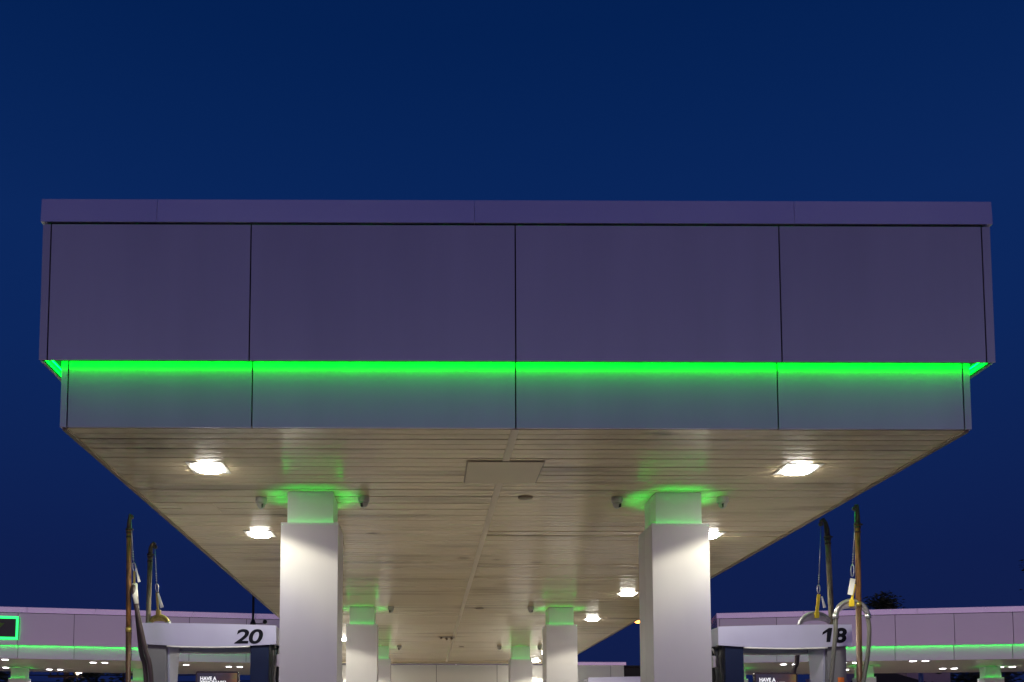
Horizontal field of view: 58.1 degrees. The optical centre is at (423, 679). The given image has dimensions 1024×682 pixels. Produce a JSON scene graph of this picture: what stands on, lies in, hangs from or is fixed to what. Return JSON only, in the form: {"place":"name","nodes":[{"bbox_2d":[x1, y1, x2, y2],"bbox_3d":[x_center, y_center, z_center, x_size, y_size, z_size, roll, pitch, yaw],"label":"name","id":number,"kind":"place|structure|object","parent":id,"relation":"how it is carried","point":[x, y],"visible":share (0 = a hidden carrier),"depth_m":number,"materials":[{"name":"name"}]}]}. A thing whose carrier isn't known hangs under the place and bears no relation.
{"place":"outdoors","nodes":[
{"label":"outdoors","id":0,"kind":"place"},
{"bbox_2d":[0,671,29,681],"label":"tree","id":1,"kind":"object","parent":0,"point":[3,674],"visible":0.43,"depth_m":54.92,"materials":[{"name":"green plant"}]},
{"bbox_2d":[56,672,85,681],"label":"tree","id":2,"kind":"object","parent":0,"point":[71,679],"visible":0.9,"depth_m":60.10,"materials":[{"name":"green plant"}]},
{"bbox_2d":[76,673,105,681],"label":"tree","id":3,"kind":"object","parent":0,"point":[96,676],"visible":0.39,"depth_m":57.59,"materials":[{"name":"green plant"}]},
{"bbox_2d":[98,673,132,681],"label":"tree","id":4,"kind":"object","parent":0,"point":[121,678],"visible":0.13,"depth_m":50.08,"materials":[{"name":"green plant"}]},
{"bbox_2d":[342,662,625,681],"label":"shop building","id":5,"kind":"structure","parent":0,"point":[450,672],"depth_m":32.09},
{"bbox_2d":[0,0,1023,681],"label":"sky","id":6,"kind":"structure","parent":0,"point":[540,100],"materials":[{"name":"blue"}]},
{"bbox_2d":[918,673,923,681],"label":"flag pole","id":7,"kind":"object","parent":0,"point":[921,677],"depth_m":37.05,"materials":[{"name":"blue metal"}]},
{"bbox_3d":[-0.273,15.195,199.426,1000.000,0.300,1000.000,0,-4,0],"label":"ground","id":8,"kind":"structure","parent":0,"visible":0},
{"bbox_2d":[48,672,81,681],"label":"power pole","id":9,"kind":"object","parent":8,"relation":"on","point":[66,677],"visible":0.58,"depth_m":61.99,"materials":[{"name":"black"}]},
{"bbox_2d":[29,675,193,675],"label":"overhead cable","id":10,"kind":"object","parent":9,"relation":"attached to","point":[99,675],"visible":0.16,"depth_m":61.91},
{"bbox_2d":[0,680,249,681],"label":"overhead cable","id":11,"kind":"object","parent":9,"relation":"attached to","point":[186,681],"visible":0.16,"depth_m":62.20,"materials":[{"name":"black"}]},
{"bbox_2d":[125,514,140,681],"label":"hose mast","id":12,"kind":"object","parent":8,"relation":"on","point":[129,542],"visible":1,"depth_m":10.67,"materials":[{"name":"gold metal"}]},
{"bbox_2d":[131,584,153,681],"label":"fuel hose","id":13,"kind":"object","parent":12,"relation":"hanging from","point":[143,650],"visible":0.94,"depth_m":10.63,"materials":[{"name":"black rubber"}]},
{"bbox_2d":[132,583,137,603],"bbox_3d":[-3.371,-0.996,10.665,0.068,0.258,0.109,3,-5,-32],"label":"hose sleeve","id":14,"kind":"object","parent":13,"relation":"attached to","point":[135,597],"visible":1,"depth_m":10.63,"materials":[{"name":"white plastic"}]},
{"bbox_2d":[0,606,279,681],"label":"canopy","id":15,"kind":"object","parent":8,"relation":"on","point":[71,640],"visible":0.65,"depth_m":29.82,"materials":[{"name":"white metal"}]},
{"bbox_2d":[0,616,18,639],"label":"lit sign","id":16,"kind":"object","parent":15,"relation":"attached to","point":[9,627],"visible":1,"depth_m":29.12,"materials":[{"name":"green plastic"}]},
{"bbox_2d":[145,542,170,661],"bbox_3d":[-3.499,0.098,11.966,0.361,3.847,0.087,0,-4,0],"label":"hose mast","id":17,"kind":"object","parent":8,"relation":"on","point":[158,616],"visible":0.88,"depth_m":12.03,"materials":[{"name":"metal"}]},
{"bbox_2d":[142,623,279,681],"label":"fuel dispenser","id":18,"kind":"object","parent":8,"relation":"on","point":[167,643],"visible":0.94,"depth_m":11.07,"materials":[{"name":"white metal"}]},
{"bbox_2d":[250,595,266,624],"bbox_3d":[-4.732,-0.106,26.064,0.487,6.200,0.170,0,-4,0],"label":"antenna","id":19,"kind":"object","parent":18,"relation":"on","point":[252,622],"visible":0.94,"depth_m":26.16,"materials":[{"name":"black metal"}]},
{"bbox_2d":[39,199,994,681],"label":"fuel canopy","id":20,"kind":"object","parent":8,"relation":"on","point":[443,385],"visible":0.99,"depth_m":8.17,"materials":[{"name":"white metal"}]},
{"bbox_2d":[185,462,230,473],"bbox_3d":[-2.201,-2.149,9.348,0.380,0.040,0.380,0,-4,0],"label":"downlight","id":21,"kind":"object","parent":20,"relation":"attached to","point":[207,467],"visible":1,"depth_m":9.28,"materials":[{"name":"white plastic"}]},
{"bbox_2d":[243,530,275,537],"bbox_3d":[-2.205,-1.943,12.316,0.380,0.040,0.380,0,-4,0],"label":"downlight","id":22,"kind":"object","parent":20,"relation":"attached to","point":[259,533],"visible":1,"depth_m":12.21,"materials":[{"name":"white plastic"}]},
{"bbox_2d":[256,496,266,508],"bbox_3d":[-1.867,-2.017,10.502,0.132,0.138,0.132,2,-4,-20],"label":"dome camera","id":23,"kind":"object","parent":20,"relation":"attached to","point":[261,502],"visible":1,"depth_m":10.46,"materials":[{"name":"white plastic"}]},
{"bbox_2d":[358,495,369,507],"bbox_3d":[-0.688,-2.018,10.444,0.132,0.138,0.132,-2,-5,30],"label":"dome camera","id":24,"kind":"object","parent":20,"relation":"attached to","point":[363,500],"visible":1,"depth_m":10.40,"materials":[{"name":"white plastic"}]},
{"bbox_2d":[388,606,393,612],"bbox_3d":[-0.681,-1.433,18.874,0.132,0.138,0.132,-2,-5,30],"label":"dome camera","id":25,"kind":"object","parent":20,"relation":"attached to","point":[390,608],"visible":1,"depth_m":18.83,"materials":[{"name":"white plastic"}]},
{"bbox_2d":[439,636,453,639],"bbox_3d":[0.594,-1.078,24.124,0.420,0.111,0.140,0,-4,0],"label":"projector bracket","id":26,"kind":"object","parent":20,"relation":"attached to","point":[447,637],"visible":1,"depth_m":24.14,"materials":[{"name":"white metal"}]},
{"bbox_2d":[518,495,532,499],"bbox_3d":[1.158,-2.071,10.456,0.170,0.022,0.170,0,-4,0],"label":"cover disc","id":27,"kind":"object","parent":20,"relation":"attached to","point":[525,497],"visible":1,"depth_m":10.41,"materials":[{"name":"grey metal"}]},
{"bbox_2d":[527,606,533,612],"bbox_3d":[2.196,-1.429,18.837,0.132,0.138,0.132,2,-5,-30],"label":"dome camera","id":28,"kind":"object","parent":20,"relation":"attached to","point":[530,609],"visible":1,"depth_m":18.79,"materials":[{"name":"white plastic"}]},
{"bbox_2d":[583,618,601,620],"bbox_3d":[3.808,-1.349,20.678,0.380,0.040,0.380,0,-4,0],"label":"downlight","id":29,"kind":"object","parent":20,"relation":"attached to","point":[591,619],"visible":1,"depth_m":20.57,"materials":[{"name":"grey"}]},
{"bbox_2d":[611,496,622,508],"bbox_3d":[2.204,-2.012,10.447,0.132,0.138,0.132,2,-5,-30],"label":"dome camera","id":30,"kind":"object","parent":20,"relation":"attached to","point":[616,501],"visible":1,"depth_m":10.40,"materials":[{"name":"white plastic"}]},
{"bbox_2d":[616,592,638,595],"bbox_3d":[3.813,-1.595,17.137,0.380,0.040,0.380,0,-4,0],"label":"downlight","id":31,"kind":"object","parent":20,"relation":"attached to","point":[627,593],"visible":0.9,"depth_m":17.07,"materials":[{"name":"grey plastic"}]},
{"bbox_2d":[709,531,725,538],"bbox_3d":[3.820,-1.929,12.323,0.380,0.040,0.380,0,-4,0],"label":"downlight","id":32,"kind":"object","parent":20,"relation":"attached to","point":[714,535],"visible":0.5,"depth_m":12.21,"materials":[{"name":"grey plastic"}]},
{"bbox_2d":[717,496,728,508],"bbox_3d":[3.406,-2.010,10.439,0.132,0.138,0.132,-1,-4,20],"label":"dome camera","id":33,"kind":"object","parent":20,"relation":"attached to","point":[722,501],"visible":1,"depth_m":10.40,"materials":[{"name":"white plastic"}]},
{"bbox_2d":[772,463,824,474],"bbox_3d":[3.824,-2.135,9.355,0.380,0.040,0.380,0,-4,0],"label":"downlight","id":34,"kind":"object","parent":20,"relation":"attached to","point":[802,469],"visible":1,"depth_m":9.28,"materials":[{"name":"white plastic"}]},
{"bbox_2d":[583,677,640,681],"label":"fuel dispenser","id":35,"kind":"object","parent":8,"relation":"on","point":[614,679],"visible":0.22,"depth_m":19.75,"materials":[{"name":"white metal"}]},
{"bbox_2d":[624,665,639,676],"bbox_3d":[8.854,1.680,35.481,3.600,4.000,5.200,0,-4,0],"label":"annex","id":36,"kind":"object","parent":8,"relation":"on","point":[631,670],"visible":0.02,"depth_m":33.11,"materials":[{"name":"black"}]},
{"bbox_2d":[711,624,851,681],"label":"fuel dispenser","id":37,"kind":"object","parent":8,"relation":"on","point":[731,646],"visible":0.84,"depth_m":11.08,"materials":[{"name":"white metal"}]},
{"bbox_2d":[797,518,833,624],"bbox_3d":[5.166,-0.053,11.989,0.558,4.190,0.094,0,-4,0],"label":"hose mast","id":38,"kind":"object","parent":8,"relation":"on","point":[816,615],"visible":0.88,"depth_m":12.04,"materials":[{"name":"metal"}]},
{"bbox_2d":[791,655,799,672],"bbox_3d":[4.852,0.439,11.955,0.192,2.203,0.060,0,-4,0],"label":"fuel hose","id":39,"kind":"object","parent":38,"relation":"hanging from","point":[796,664],"visible":0.48,"depth_m":11.98,"materials":[{"name":"black rubber"}]},
{"bbox_2d":[832,504,870,681],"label":"hose mast","id":40,"kind":"object","parent":8,"relation":"on","point":[858,605],"visible":1,"depth_m":10.67,"materials":[{"name":"gold metal"}]},
{"bbox_2d":[829,598,871,681],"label":"fuel hose","id":41,"kind":"object","parent":40,"relation":"hanging from","point":[834,646],"visible":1,"depth_m":10.62,"materials":[{"name":"grey rubber"}]},
{"bbox_2d":[711,606,1023,681],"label":"canopy","id":42,"kind":"object","parent":8,"relation":"on","point":[987,643],"visible":0.59,"depth_m":29.74,"materials":[{"name":"white metal"}]},
{"bbox_2d":[806,673,949,681],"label":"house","id":43,"kind":"structure","parent":8,"relation":"on","point":[905,677],"depth_m":50.15,"materials":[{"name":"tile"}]},
{"bbox_2d":[863,591,906,609],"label":"tree","id":44,"kind":"object","parent":8,"relation":"on","point":[885,602],"visible":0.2,"depth_m":62.23,"materials":[{"name":"green plant"}]},
{"bbox_2d":[932,672,979,681],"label":"tree","id":45,"kind":"object","parent":8,"relation":"on","point":[952,675],"visible":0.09,"depth_m":50.98,"materials":[{"name":"green plant"}]},
{"bbox_2d":[950,672,1023,681],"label":"tree","id":46,"kind":"object","parent":8,"relation":"on","point":[1006,679],"visible":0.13,"depth_m":53.08,"materials":[{"name":"green plant"}]},
{"bbox_2d":[1001,559,1023,676],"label":"tree","id":47,"kind":"object","parent":8,"relation":"on","point":[1020,672],"visible":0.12,"depth_m":48.99,"materials":[{"name":"green plant"}]}
]}

